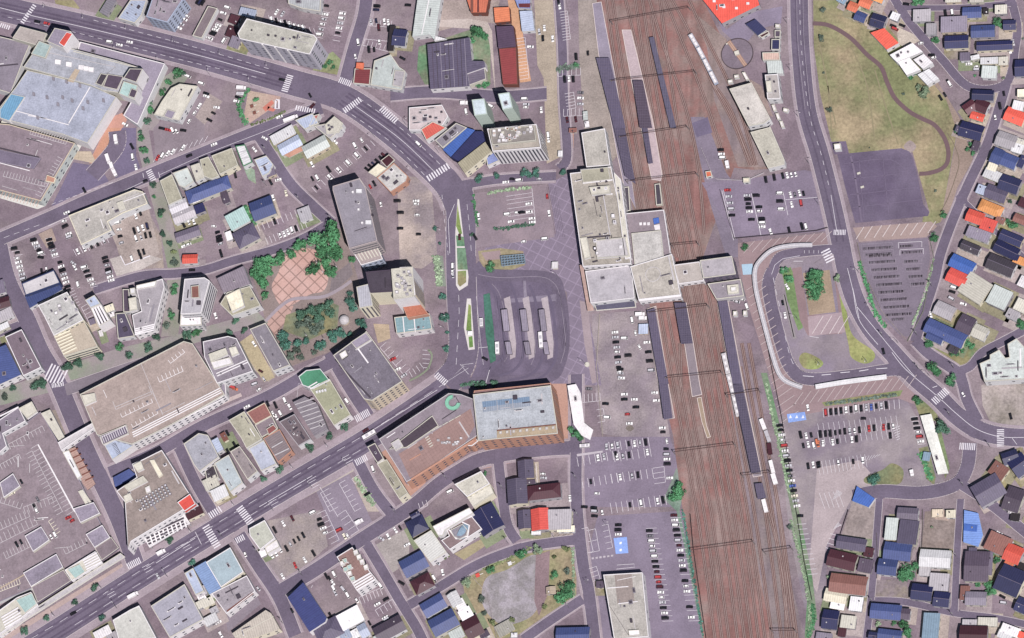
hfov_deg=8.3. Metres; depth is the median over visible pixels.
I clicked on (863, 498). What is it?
shed
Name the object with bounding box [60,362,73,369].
tree
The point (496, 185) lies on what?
pavement
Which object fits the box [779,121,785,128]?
container
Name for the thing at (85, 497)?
annex
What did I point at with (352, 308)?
tree
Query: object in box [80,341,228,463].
department store
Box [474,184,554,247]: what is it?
taxi pool asphalt
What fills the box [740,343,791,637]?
railway track
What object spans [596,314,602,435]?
fence
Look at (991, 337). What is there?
yard
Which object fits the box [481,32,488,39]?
tree
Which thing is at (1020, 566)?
house
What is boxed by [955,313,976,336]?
house
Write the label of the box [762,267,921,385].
road
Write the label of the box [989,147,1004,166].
house
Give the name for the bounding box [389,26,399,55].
yard
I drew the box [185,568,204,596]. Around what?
shop
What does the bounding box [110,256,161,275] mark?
retaining court
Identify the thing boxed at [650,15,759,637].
railway track
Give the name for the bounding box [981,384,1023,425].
waste lot
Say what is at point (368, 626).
yard
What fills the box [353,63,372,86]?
shop
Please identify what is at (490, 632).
yard
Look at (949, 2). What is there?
house
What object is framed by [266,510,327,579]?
parking lot
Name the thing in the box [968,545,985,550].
yard
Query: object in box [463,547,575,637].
park ground
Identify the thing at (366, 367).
office building
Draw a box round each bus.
[362,429,375,439]
[479,318,483,326]
[495,342,499,354]
[538,332,542,348]
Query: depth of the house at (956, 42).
4485.39 m
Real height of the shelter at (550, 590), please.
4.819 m
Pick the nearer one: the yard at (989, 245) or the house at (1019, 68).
the yard at (989, 245)
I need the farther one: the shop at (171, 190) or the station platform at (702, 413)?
the shop at (171, 190)
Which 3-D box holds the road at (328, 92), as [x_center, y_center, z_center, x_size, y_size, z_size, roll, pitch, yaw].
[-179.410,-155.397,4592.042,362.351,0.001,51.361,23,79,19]
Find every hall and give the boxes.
[288,0,323,14]
[288,583,327,634]
[293,397,329,438]
[433,508,481,553]
[730,82,772,130]
[751,127,786,171]
[890,43,923,65]
[898,58,920,76]
[913,54,933,70]
[980,338,1023,385]
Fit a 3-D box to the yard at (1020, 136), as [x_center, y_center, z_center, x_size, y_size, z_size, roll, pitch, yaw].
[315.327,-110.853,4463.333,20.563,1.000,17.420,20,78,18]
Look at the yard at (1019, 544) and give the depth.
4380.94 m
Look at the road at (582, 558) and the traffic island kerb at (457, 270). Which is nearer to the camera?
the road at (582, 558)
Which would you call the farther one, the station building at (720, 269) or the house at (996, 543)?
the station building at (720, 269)
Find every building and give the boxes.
[0,37,32,95]
[69,189,150,248]
[85,295,114,331]
[117,450,198,554]
[128,279,168,339]
[146,0,190,31]
[181,277,217,322]
[203,336,257,386]
[250,323,293,375]
[333,178,385,259]
[333,331,409,409]
[570,167,632,270]
[603,572,650,637]
[675,261,705,287]
[700,256,738,283]
[708,279,745,301]
[765,74,782,103]
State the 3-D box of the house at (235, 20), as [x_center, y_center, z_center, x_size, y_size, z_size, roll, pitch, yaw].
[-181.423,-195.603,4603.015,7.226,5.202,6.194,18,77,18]
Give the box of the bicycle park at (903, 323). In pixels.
[858,238,929,336]
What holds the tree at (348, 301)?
on the park soil at (270, 304)
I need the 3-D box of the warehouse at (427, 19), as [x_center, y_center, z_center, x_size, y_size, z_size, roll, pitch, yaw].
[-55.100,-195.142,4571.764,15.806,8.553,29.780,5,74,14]
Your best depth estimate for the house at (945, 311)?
4432.37 m
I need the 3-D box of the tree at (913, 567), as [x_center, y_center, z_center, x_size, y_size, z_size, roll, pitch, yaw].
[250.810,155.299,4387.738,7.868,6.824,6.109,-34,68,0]
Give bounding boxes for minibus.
[579,443,589,447]
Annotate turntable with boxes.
[721,38,752,68]
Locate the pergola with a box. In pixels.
[501,254,524,265]
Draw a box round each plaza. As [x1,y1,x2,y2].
[267,306,292,337]
[272,248,329,305]
[485,234,600,384]
[548,173,575,233]
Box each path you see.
[440,19,496,88]
[508,0,530,82]
[534,551,549,614]
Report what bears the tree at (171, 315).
on the greenway at (174, 302)
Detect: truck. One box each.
[104,153,110,164]
[109,162,113,169]
[111,169,117,176]
[113,134,118,144]
[127,591,138,599]
[156,549,165,555]
[236,85,246,89]
[283,114,298,122]
[355,518,363,525]
[460,101,467,105]
[635,312,644,316]
[639,316,646,320]
[725,160,729,168]
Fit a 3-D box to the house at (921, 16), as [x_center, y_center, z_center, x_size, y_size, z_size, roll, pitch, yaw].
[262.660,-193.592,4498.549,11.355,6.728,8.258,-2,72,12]
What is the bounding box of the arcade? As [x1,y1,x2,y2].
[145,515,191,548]
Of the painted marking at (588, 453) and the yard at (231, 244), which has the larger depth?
the yard at (231, 244)
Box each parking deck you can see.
[0,124,78,206]
[0,412,119,603]
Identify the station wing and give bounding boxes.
[585,266,637,307]
[614,173,632,259]
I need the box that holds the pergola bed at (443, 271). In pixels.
[433,256,445,286]
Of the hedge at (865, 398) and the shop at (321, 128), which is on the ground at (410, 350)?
the shop at (321, 128)
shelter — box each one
[501,309,509,331]
[505,341,512,354]
[520,309,528,331]
[523,341,530,354]
[538,309,546,331]
[543,341,549,354]
[546,586,555,594]
[625,186,630,211]
[655,183,662,206]
[921,414,947,474]
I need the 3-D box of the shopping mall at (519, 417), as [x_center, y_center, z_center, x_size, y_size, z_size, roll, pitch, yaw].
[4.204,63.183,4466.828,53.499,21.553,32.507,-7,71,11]
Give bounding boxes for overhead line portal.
[610,71,697,81]
[611,7,690,24]
[619,126,689,136]
[626,173,698,183]
[648,305,709,312]
[665,372,723,378]
[673,443,735,454]
[690,541,754,552]
[726,390,760,397]
[764,547,793,554]
[771,630,796,632]
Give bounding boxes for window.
[66,348,97,357]
[68,350,98,359]
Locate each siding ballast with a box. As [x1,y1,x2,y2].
[707,47,766,166]
[721,340,804,637]
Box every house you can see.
[0,279,6,295]
[0,296,11,310]
[0,307,15,323]
[0,321,10,333]
[89,318,95,325]
[93,625,111,637]
[99,0,117,17]
[104,303,115,313]
[106,631,117,637]
[168,198,188,214]
[172,205,197,225]
[175,225,201,244]
[182,254,199,265]
[185,175,232,205]
[185,505,204,521]
[194,202,206,215]
[196,598,207,610]
[199,585,208,597]
[202,474,220,492]
[203,596,215,609]
[204,612,219,627]
[209,606,218,613]
[210,484,230,503]
[211,437,224,454]
[220,190,230,205]
[220,432,228,442]
[224,207,251,231]
[225,25,238,37]
[225,231,233,241]
[228,14,241,25]
[228,35,241,49]
[232,222,261,250]
[238,7,256,19]
[249,195,277,223]
[259,550,266,557]
[267,166,276,178]
[269,124,296,146]
[277,134,302,157]
[297,205,313,223]
[301,135,330,159]
[314,615,344,637]
[336,605,365,630]
[340,628,352,637]
[350,628,360,637]
[356,622,371,637]
[372,614,407,637]
[387,25,396,52]
[391,29,408,48]
[399,550,429,579]
[405,514,429,538]
[410,511,419,518]
[410,572,435,596]
[420,593,447,618]
[428,608,460,637]
[446,590,462,609]
[448,626,464,637]
[456,598,467,612]
[458,605,473,620]
[461,614,484,637]
[473,502,505,538]
[479,630,489,637]
[507,478,529,507]
[517,459,535,479]
[518,509,531,530]
[527,479,535,485]
[527,482,562,502]
[531,508,549,532]
[531,531,541,535]
[547,509,572,531]
[555,627,590,637]
[557,525,575,533]
[596,581,604,588]
[816,632,832,637]
[821,609,839,630]
[823,588,848,605]
[826,549,858,572]
[828,573,868,597]
[830,602,844,610]
[835,535,867,552]
[836,0,847,5]
[837,627,846,637]
[840,615,856,629]
[846,1,860,13]
[849,596,863,612]
[853,10,867,24]
[857,558,873,573]
[858,0,873,11]
[863,547,874,558]
[868,632,876,637]
[869,13,887,29]
[870,603,901,621]
[874,0,884,5]
[877,558,898,577]
[877,628,902,637]
[883,541,912,562]
[884,517,898,541]
[890,12,900,22]
[897,507,919,520]
[897,519,920,546]
[901,608,911,620]
[910,583,933,602]
[913,9,930,23]
[918,566,930,577]
[919,549,951,569]
[922,613,940,637]
[923,318,968,349]
[925,332,943,346]
[926,23,936,36]
[929,573,949,591]
[932,300,956,321]
[932,591,950,608]
[941,16,967,34]
[944,35,968,50]
[945,0,961,4]
[945,267,967,287]
[947,344,959,354]
[948,253,976,274]
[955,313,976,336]
[957,121,984,141]
[957,271,992,306]
[959,239,981,256]
[959,625,988,637]
[960,52,970,62]
[960,586,970,600]
[962,7,981,19]
[962,99,975,116]
[962,619,976,625]
[963,551,989,583]
[965,208,985,226]
[965,225,991,244]
[965,591,986,606]
[969,0,984,4]
[969,111,985,123]
[969,547,977,550]
[970,54,979,62]
[970,323,989,341]
[970,473,1006,509]
[971,25,995,39]
[971,140,980,152]
[972,89,994,102]
[975,99,990,115]
[975,184,986,195]
[976,40,1012,52]
[977,199,1004,217]
[977,617,997,626]
[979,217,997,234]
[980,57,997,65]
[981,65,997,80]
[982,167,1002,183]
[983,8,988,15]
[983,184,1008,204]
[983,530,1013,556]
[984,253,1017,278]
[985,284,1013,312]
[987,162,998,171]
[988,460,1009,481]
[988,551,993,576]
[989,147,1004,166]
[992,239,1020,260]
[993,563,1023,599]
[994,130,1018,151]
[995,4,1007,16]
[995,216,1005,225]
[997,174,1022,196]
[997,629,1012,637]
[998,56,1008,66]
[998,229,1023,248]
[999,152,1018,171]
[999,623,1020,637]
[1001,449,1018,466]
[1001,485,1023,513]
[1001,543,1023,565]
[1003,20,1016,32]
[1003,107,1023,127]
[1003,560,1014,566]
[1005,308,1020,322]
[1007,452,1023,479]
[1008,255,1019,260]
[1010,512,1020,521]
[1011,143,1023,155]
[1012,100,1023,111]
[1012,213,1023,226]
[1012,256,1023,267]
[1013,297,1023,314]
[1013,596,1023,614]
[1014,60,1023,78]
[1016,138,1023,144]
[1016,155,1023,169]
[1016,562,1023,570]
[1017,89,1023,98]
[1017,197,1023,208]
[1017,275,1023,288]
[1017,631,1023,637]
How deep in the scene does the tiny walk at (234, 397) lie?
4524.82 m
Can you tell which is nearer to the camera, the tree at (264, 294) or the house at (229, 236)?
the tree at (264, 294)
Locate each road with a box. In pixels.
[0,0,461,209]
[0,101,323,241]
[0,239,142,566]
[0,320,22,336]
[24,377,449,637]
[64,352,160,395]
[86,130,125,179]
[93,223,326,293]
[107,359,330,477]
[172,439,219,517]
[234,531,300,637]
[253,131,333,225]
[257,131,269,141]
[277,441,569,596]
[324,349,372,419]
[338,0,371,84]
[351,455,397,519]
[359,537,426,637]
[390,86,546,101]
[407,535,576,608]
[434,183,478,392]
[460,172,555,189]
[462,261,569,388]
[493,459,520,543]
[521,595,584,637]
[555,0,571,170]
[570,374,599,637]
[691,117,737,256]
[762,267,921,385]
[769,244,841,269]
[790,0,1023,446]
[852,443,976,499]
[863,496,882,637]
[871,597,1023,626]
[891,0,1021,92]
[896,0,1014,10]
[911,83,1010,340]
[911,336,982,422]
[951,499,963,609]
[956,193,1023,257]
[957,328,1023,374]
[960,481,1023,536]
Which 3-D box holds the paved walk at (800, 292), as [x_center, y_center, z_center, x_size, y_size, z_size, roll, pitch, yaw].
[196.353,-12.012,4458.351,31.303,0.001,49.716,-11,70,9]
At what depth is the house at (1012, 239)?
4437.29 m
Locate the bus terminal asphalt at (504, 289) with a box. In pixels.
[471,276,557,377]
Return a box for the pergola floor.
[499,254,525,265]
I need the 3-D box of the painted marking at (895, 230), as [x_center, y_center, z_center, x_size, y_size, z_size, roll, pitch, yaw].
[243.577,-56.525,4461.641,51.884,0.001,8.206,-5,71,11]
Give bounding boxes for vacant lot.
[842,501,874,538]
[875,579,909,598]
[922,509,955,548]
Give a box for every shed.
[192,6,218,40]
[434,36,447,42]
[494,7,511,24]
[494,618,514,637]
[511,633,516,637]
[515,0,531,10]
[520,11,535,33]
[558,150,562,157]
[569,128,576,132]
[583,111,587,120]
[584,121,589,127]
[638,324,647,334]
[746,19,766,36]
[759,31,769,39]
[762,52,780,62]
[767,61,784,75]
[852,486,874,507]
[918,69,939,87]
[922,452,930,461]
[932,509,942,516]
[946,510,955,518]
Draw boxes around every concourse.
[626,210,671,272]
[630,254,683,305]
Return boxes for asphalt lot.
[584,437,676,506]
[590,511,701,637]
[692,117,711,136]
[702,170,824,238]
[718,6,782,40]
[778,400,943,607]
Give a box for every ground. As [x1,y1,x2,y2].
[0,0,1023,637]
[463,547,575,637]
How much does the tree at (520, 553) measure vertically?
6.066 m
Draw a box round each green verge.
[664,468,703,637]
[761,373,816,637]
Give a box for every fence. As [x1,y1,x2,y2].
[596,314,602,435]
[690,514,705,635]
[701,148,763,180]
[720,191,827,238]
[767,345,811,597]
[857,243,905,339]
[907,237,933,341]
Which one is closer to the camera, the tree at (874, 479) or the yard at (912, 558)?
the yard at (912, 558)
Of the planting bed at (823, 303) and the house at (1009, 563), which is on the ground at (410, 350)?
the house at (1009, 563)
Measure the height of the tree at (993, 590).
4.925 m
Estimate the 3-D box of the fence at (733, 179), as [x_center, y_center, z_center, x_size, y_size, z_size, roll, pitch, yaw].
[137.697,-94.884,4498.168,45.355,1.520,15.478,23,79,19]
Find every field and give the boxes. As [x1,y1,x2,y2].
[55,0,78,8]
[813,0,955,223]
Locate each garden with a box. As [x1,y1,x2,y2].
[478,248,524,269]
[933,346,977,364]
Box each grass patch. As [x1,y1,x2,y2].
[313,52,340,74]
[417,29,489,84]
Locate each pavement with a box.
[0,0,464,210]
[0,101,324,243]
[3,564,122,637]
[8,242,146,568]
[11,373,437,637]
[95,223,325,295]
[107,358,329,479]
[172,450,220,519]
[231,530,303,637]
[253,140,335,222]
[278,439,567,596]
[322,348,375,420]
[336,0,375,85]
[350,456,396,516]
[360,541,429,637]
[382,384,567,495]
[391,84,546,103]
[406,539,574,609]
[461,169,555,189]
[491,462,519,544]
[520,594,583,637]
[553,0,572,170]
[568,374,602,637]
[787,0,1023,449]
[810,460,871,591]
[909,85,1012,339]
[910,337,983,417]
[959,331,1022,373]
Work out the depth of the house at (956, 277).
4436.51 m
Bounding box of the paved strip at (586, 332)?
[580,301,596,383]
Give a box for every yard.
[0,322,14,343]
[8,314,17,323]
[52,162,108,205]
[87,319,99,331]
[90,620,116,637]
[93,112,126,154]
[95,0,121,20]
[97,329,108,343]
[113,128,139,177]
[169,205,201,232]
[176,228,203,248]
[180,259,205,267]
[187,504,209,528]
[196,94,221,124]
[196,206,209,223]
[201,600,219,617]
[204,608,228,631]
[209,485,236,506]
[219,431,239,452]
[223,14,244,29]
[223,219,233,241]
[223,229,236,248]
[226,38,247,54]
[227,192,236,210]
[234,226,268,252]
[238,4,265,21]
[244,168,255,183]
[248,196,280,226]
[251,363,275,381]
[258,549,274,562]
[269,125,299,150]
[275,133,306,166]
[296,214,319,229]
[301,138,339,166]
[332,600,369,620]
[352,618,372,637]
[371,615,412,637]
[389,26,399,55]
[397,31,413,51]
[397,176,436,268]
[397,553,441,590]
[404,515,438,549]
[409,572,434,594]
[420,594,451,619]
[425,607,463,637]
[439,0,499,30]
[460,593,475,613]
[465,612,488,635]
[479,501,506,548]
[480,626,494,637]
[506,476,527,513]
[518,509,533,538]
[526,483,568,508]
[529,532,550,538]
[535,462,539,484]
[554,532,572,536]
[578,0,616,160]
[595,580,606,595]
[694,16,772,116]
[815,631,837,637]
[820,587,850,610]
[820,628,839,637]
[830,141,848,153]
[832,572,868,600]
[834,610,864,636]
[836,535,871,554]
[837,0,848,10]
[837,148,928,222]
[842,0,861,21]
[853,10,871,26]
[857,572,880,579]
[860,0,874,13]
[862,550,882,558]
[862,601,866,611]
[867,12,889,30]
[871,627,882,632]
[872,0,888,13]
[883,544,916,571]
[889,10,904,28]
[889,514,896,517]
[896,519,921,551]
[897,27,918,46]
[898,606,917,624]
[912,11,934,26]
[916,547,952,574]
[916,561,939,581]
[920,612,949,637]
[923,317,969,357]
[924,338,949,353]
[928,300,964,328]
[929,21,939,43]
[939,18,975,37]
[939,267,958,294]
[944,35,970,59]
[949,575,951,591]
[951,121,965,139]
[955,241,987,266]
[957,285,993,312]
[958,59,978,70]
[958,108,970,121]
[962,223,997,248]
[966,312,985,342]
[966,595,992,612]
[968,0,993,11]
[968,9,986,21]
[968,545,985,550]
[970,323,998,348]
[971,93,997,106]
[971,113,989,126]
[974,38,1011,58]
[976,197,1010,218]
[977,481,1007,513]
[979,61,999,73]
[980,553,995,584]
[981,455,1016,485]
[982,147,1001,169]
[982,183,1015,209]
[983,254,1023,283]
[984,282,1018,321]
[987,241,1020,266]
[988,613,1002,633]
[990,127,1023,157]
[992,588,1023,602]
[993,217,1014,231]
[995,183,1023,200]
[996,540,1023,557]
[997,166,1021,178]
[997,560,1016,573]
[998,447,1023,458]
[999,22,1022,39]
[1000,59,1008,75]
[1001,485,1023,520]
[1002,307,1023,330]
[1003,121,1023,133]
[1006,512,1023,527]
[1009,453,1023,487]
[1010,58,1023,84]
[1011,293,1023,319]
[1012,212,1023,233]
[1013,612,1023,619]
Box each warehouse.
[412,0,443,39]
[427,37,487,92]
[467,0,490,15]
[496,26,519,87]
[871,28,899,51]
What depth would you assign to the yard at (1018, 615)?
4366.73 m
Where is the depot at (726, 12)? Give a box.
[703,0,760,26]
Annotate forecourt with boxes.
[771,255,884,372]
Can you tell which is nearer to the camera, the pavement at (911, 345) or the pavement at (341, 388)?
the pavement at (911, 345)
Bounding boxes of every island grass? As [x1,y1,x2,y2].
[456,205,461,233]
[456,235,464,245]
[457,248,467,269]
[458,271,465,285]
[466,304,471,330]
[469,336,472,347]
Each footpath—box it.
[303,470,353,498]
[813,21,950,175]
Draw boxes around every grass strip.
[782,267,802,330]
[799,353,822,368]
[822,390,902,405]
[839,294,874,363]
[864,463,903,484]
[912,396,949,477]
[919,446,935,483]
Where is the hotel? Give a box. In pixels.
[487,124,548,163]
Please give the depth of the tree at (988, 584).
4373.26 m
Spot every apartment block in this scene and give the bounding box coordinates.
[38,292,102,361]
[238,19,328,69]
[337,547,378,595]
[356,267,424,317]
[400,266,424,307]
[455,471,496,509]
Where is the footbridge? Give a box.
[58,423,94,451]
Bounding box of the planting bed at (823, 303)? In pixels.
[803,270,835,314]
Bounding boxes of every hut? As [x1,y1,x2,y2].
[705,171,712,178]
[742,72,749,81]
[743,178,750,183]
[771,39,780,51]
[775,24,780,29]
[775,30,781,38]
[783,108,789,113]
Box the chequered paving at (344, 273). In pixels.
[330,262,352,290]
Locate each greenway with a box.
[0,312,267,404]
[137,68,186,130]
[137,129,153,166]
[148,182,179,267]
[161,279,183,336]
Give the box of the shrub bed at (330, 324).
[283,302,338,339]
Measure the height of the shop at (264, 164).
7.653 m
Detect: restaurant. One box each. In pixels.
[368,155,409,195]
[409,105,449,133]
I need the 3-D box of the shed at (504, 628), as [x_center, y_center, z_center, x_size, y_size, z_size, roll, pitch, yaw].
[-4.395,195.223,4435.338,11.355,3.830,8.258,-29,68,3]
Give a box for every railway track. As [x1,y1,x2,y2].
[605,0,642,208]
[611,0,649,208]
[624,0,679,257]
[634,0,745,637]
[636,46,738,637]
[641,0,752,637]
[648,0,705,233]
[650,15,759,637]
[658,0,689,186]
[658,308,716,637]
[664,0,725,167]
[665,308,723,637]
[671,0,750,165]
[678,343,682,389]
[685,180,766,637]
[687,0,757,165]
[687,390,730,637]
[711,82,754,165]
[716,309,773,637]
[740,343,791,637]
[741,366,782,637]
[747,343,798,637]
[766,499,787,637]
[772,481,795,637]
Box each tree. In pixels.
[1,392,7,400]
[19,626,27,634]
[30,380,42,390]
[43,614,49,620]
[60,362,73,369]
[72,357,81,367]
[90,583,98,591]
[94,352,104,360]
[115,342,123,351]
[125,351,132,359]
[138,134,143,141]
[139,146,148,153]
[143,118,151,124]
[144,342,152,352]
[147,101,153,113]
[149,181,156,187]
[152,334,160,339]
[158,209,165,215]
[159,88,166,95]
[159,229,165,236]
[162,322,169,328]
[165,536,173,544]
[168,311,175,320]
[169,258,178,266]
[170,287,177,295]
[172,68,182,79]
[182,330,191,339]
[188,559,195,565]
[191,329,202,336]
[226,329,232,335]
[241,327,248,334]
[249,267,262,280]
[252,261,272,275]
[253,256,259,268]
[256,271,268,289]
[258,255,275,265]
[261,291,268,300]
[262,268,273,276]
[273,256,284,265]
[275,465,283,473]
[276,249,284,256]
[277,330,288,341]
[279,339,291,350]
[286,246,296,259]
[286,351,295,360]
[292,339,301,346]
[292,346,300,353]
[293,238,305,251]
[294,321,301,328]
[296,309,307,320]
[296,354,304,360]
[300,316,314,329]
[303,337,309,344]
[304,304,315,315]
[305,444,314,452]
[306,230,327,248]
[308,262,320,274]
[310,327,319,335]
[313,311,324,322]
[314,304,324,313]
[314,319,324,331]
[314,340,326,351]
[315,245,327,259]
[316,257,331,267]
[321,219,339,249]
[323,265,337,277]
[323,299,333,309]
[324,243,342,260]
[324,308,335,317]
[326,330,338,343]
[326,431,331,439]
[335,326,346,338]
[340,423,348,430]
[344,296,354,305]
[348,256,354,262]
[349,302,357,311]
[356,319,367,328]
[439,293,446,298]
[439,313,449,322]
[442,345,449,351]
[461,576,470,588]
[471,26,483,37]
[474,173,483,183]
[478,594,484,603]
[479,381,486,388]
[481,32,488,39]
[482,81,489,88]
[485,261,494,272]
[486,566,495,574]
[488,619,495,625]
[490,380,497,386]
[515,550,524,558]
[520,167,529,176]
[532,167,539,177]
[533,543,542,554]
[551,570,558,579]
[555,589,574,601]
[558,580,575,591]
[562,546,570,551]
[562,567,570,574]
[568,426,573,433]
[571,430,579,437]
[668,492,682,501]
[672,481,682,495]
[741,244,748,250]
[779,267,786,274]
[785,275,793,282]
[802,281,812,288]
[806,272,816,283]
[806,283,820,297]
[808,293,821,300]
[809,269,820,278]
[814,277,824,286]
[818,285,825,292]
[833,274,839,282]
[870,474,880,485]
[897,562,911,580]
[898,619,908,627]
[902,627,911,636]
[909,562,918,571]
[910,0,920,6]
[915,398,922,404]
[918,85,929,99]
[924,339,933,347]
[926,361,938,372]
[930,231,938,241]
[931,37,938,43]
[933,368,941,376]
[935,418,950,434]
[940,210,947,217]
[945,372,955,385]
[964,339,970,347]
[983,580,994,588]
[987,587,996,595]
[992,16,1001,26]
[993,556,1000,563]
[1008,222,1018,228]
[1016,319,1023,329]
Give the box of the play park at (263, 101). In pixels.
[244,91,280,122]
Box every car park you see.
[112,209,159,264]
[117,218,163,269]
[317,474,371,542]
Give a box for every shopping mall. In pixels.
[379,393,477,488]
[473,385,564,449]
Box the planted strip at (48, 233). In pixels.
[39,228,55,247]
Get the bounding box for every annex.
[0,592,39,637]
[25,285,64,309]
[41,410,65,440]
[63,450,81,480]
[65,552,103,582]
[78,489,91,503]
[113,469,135,488]
[123,289,131,314]
[180,315,206,331]
[355,248,386,270]
[368,443,385,463]
[394,313,434,337]
[403,304,432,319]
[467,439,481,451]
[474,383,556,393]
[486,152,500,168]
[581,128,612,168]
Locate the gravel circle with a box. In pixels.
[904,140,915,152]
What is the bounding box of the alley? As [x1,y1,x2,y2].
[226,597,260,631]
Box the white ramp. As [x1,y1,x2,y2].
[0,145,80,208]
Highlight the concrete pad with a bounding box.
[935,510,947,520]
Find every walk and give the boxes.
[52,410,65,434]
[74,151,94,162]
[89,128,119,163]
[220,393,241,405]
[534,0,560,162]
[738,233,915,417]
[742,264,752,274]
[792,267,847,334]
[808,312,844,335]
[853,222,936,241]
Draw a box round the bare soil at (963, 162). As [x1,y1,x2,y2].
[879,11,972,220]
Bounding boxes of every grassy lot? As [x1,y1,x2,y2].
[240,334,274,380]
[374,324,389,342]
[454,539,483,559]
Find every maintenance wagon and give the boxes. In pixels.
[759,418,766,430]
[761,499,768,512]
[764,430,771,442]
[767,443,772,454]
[769,460,775,472]
[770,473,777,484]
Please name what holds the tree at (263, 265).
on the park soil at (270, 304)
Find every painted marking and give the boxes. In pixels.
[0,2,438,637]
[0,4,1023,636]
[9,11,923,615]
[263,100,275,111]
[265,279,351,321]
[409,349,432,380]
[478,274,565,360]
[487,282,557,383]
[492,284,535,363]
[494,296,540,363]
[510,294,555,302]
[523,281,528,356]
[547,187,564,236]
[554,289,569,349]
[577,451,612,558]
[614,412,805,553]
[744,231,915,422]
[782,295,795,338]
[795,0,843,241]
[797,24,810,107]
[812,316,848,333]
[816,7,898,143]
[843,156,921,217]
[850,156,861,221]
[856,221,935,238]
[861,242,921,316]
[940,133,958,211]
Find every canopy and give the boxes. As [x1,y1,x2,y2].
[2,553,125,634]
[69,447,94,489]
[285,146,302,157]
[567,384,593,439]
[580,265,593,311]
[595,301,635,311]
[596,58,625,127]
[614,128,635,183]
[633,80,651,127]
[642,128,652,163]
[647,308,668,384]
[649,37,675,127]
[659,384,671,419]
[674,303,692,343]
[718,300,741,383]
[733,384,760,473]
[752,243,811,388]
[755,483,765,498]
[815,374,886,388]
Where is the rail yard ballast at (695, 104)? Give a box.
[597,0,769,637]
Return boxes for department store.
[0,26,167,149]
[0,401,37,454]
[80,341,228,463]
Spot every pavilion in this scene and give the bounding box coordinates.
[339,315,349,325]
[834,143,841,151]
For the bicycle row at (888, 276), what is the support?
on the bicycle park at (903, 323)
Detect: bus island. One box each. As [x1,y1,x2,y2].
[504,296,515,358]
[523,296,534,358]
[541,297,553,359]
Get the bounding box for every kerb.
[0,0,1023,637]
[455,199,468,290]
[464,299,474,349]
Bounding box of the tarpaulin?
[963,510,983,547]
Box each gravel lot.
[153,98,204,161]
[376,530,408,571]
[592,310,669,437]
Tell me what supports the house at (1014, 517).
on the ground at (410, 350)
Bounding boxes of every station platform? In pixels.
[592,2,635,207]
[622,30,662,180]
[647,306,674,419]
[684,303,701,396]
[697,397,710,438]
[717,301,761,477]
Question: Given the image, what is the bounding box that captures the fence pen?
[442,586,456,594]
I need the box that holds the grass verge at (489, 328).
[483,293,495,362]
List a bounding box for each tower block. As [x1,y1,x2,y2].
[472,99,495,127]
[498,92,521,122]
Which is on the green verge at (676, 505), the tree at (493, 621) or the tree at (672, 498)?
the tree at (672, 498)
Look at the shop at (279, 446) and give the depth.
4499.57 m
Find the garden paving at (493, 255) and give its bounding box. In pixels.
[482,250,500,259]
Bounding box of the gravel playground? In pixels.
[482,555,536,623]
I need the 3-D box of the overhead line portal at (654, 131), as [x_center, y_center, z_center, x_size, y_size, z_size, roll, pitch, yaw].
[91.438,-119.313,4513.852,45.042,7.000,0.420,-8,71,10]
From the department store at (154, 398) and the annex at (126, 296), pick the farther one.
the annex at (126, 296)
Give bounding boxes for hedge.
[236,88,250,125]
[242,204,256,225]
[251,110,285,125]
[354,476,375,505]
[431,255,443,285]
[460,380,483,386]
[471,194,478,226]
[482,546,531,569]
[487,186,531,194]
[493,222,534,230]
[556,62,579,72]
[571,547,575,597]
[681,509,703,635]
[765,383,789,492]
[789,519,811,637]
[806,603,817,637]
[825,393,896,404]
[857,260,886,328]
[911,259,934,324]
[917,452,933,480]
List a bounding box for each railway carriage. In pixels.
[688,33,698,47]
[696,46,705,59]
[702,58,711,71]
[708,71,718,84]
[722,352,730,374]
[726,374,734,394]
[732,395,738,416]
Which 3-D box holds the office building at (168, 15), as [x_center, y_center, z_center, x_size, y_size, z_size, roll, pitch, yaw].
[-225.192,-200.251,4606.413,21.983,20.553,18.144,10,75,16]
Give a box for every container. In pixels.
[775,113,781,120]
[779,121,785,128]
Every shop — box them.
[0,345,24,388]
[5,329,44,379]
[22,270,62,296]
[113,606,157,637]
[116,313,136,341]
[118,0,149,26]
[151,584,204,637]
[154,84,200,124]
[160,174,183,205]
[173,167,196,190]
[184,433,221,475]
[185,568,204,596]
[191,163,207,185]
[194,561,220,597]
[200,157,220,180]
[205,465,220,482]
[206,548,246,587]
[211,576,258,616]
[212,148,240,176]
[214,455,245,495]
[217,266,252,294]
[220,286,263,318]
[220,384,229,398]
[229,411,262,452]
[230,446,260,482]
[232,610,282,637]
[236,144,254,169]
[247,403,273,423]
[249,440,278,474]
[249,520,281,555]
[254,156,275,179]
[255,416,278,440]
[263,429,294,465]
[280,414,313,449]
[295,113,319,132]
[298,369,329,391]
[309,114,321,125]
[310,379,353,429]
[314,124,345,141]
[325,116,345,136]
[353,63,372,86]
[370,54,406,92]
[377,459,411,502]
[414,530,449,565]
[421,121,447,143]
[435,123,466,148]
[443,128,486,162]
[458,142,492,176]
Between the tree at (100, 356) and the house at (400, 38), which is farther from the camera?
the house at (400, 38)
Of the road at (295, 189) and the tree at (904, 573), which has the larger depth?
the road at (295, 189)
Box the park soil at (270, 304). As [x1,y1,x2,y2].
[250,228,364,365]
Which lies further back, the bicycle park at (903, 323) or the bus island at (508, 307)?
the bus island at (508, 307)
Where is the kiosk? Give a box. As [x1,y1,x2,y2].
[552,262,557,269]
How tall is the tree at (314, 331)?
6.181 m
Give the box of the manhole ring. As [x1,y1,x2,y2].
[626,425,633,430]
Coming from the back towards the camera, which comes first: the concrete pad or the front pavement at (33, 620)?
the front pavement at (33, 620)
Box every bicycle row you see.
[869,260,894,263]
[874,275,899,278]
[881,297,906,300]
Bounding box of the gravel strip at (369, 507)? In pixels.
[352,477,378,511]

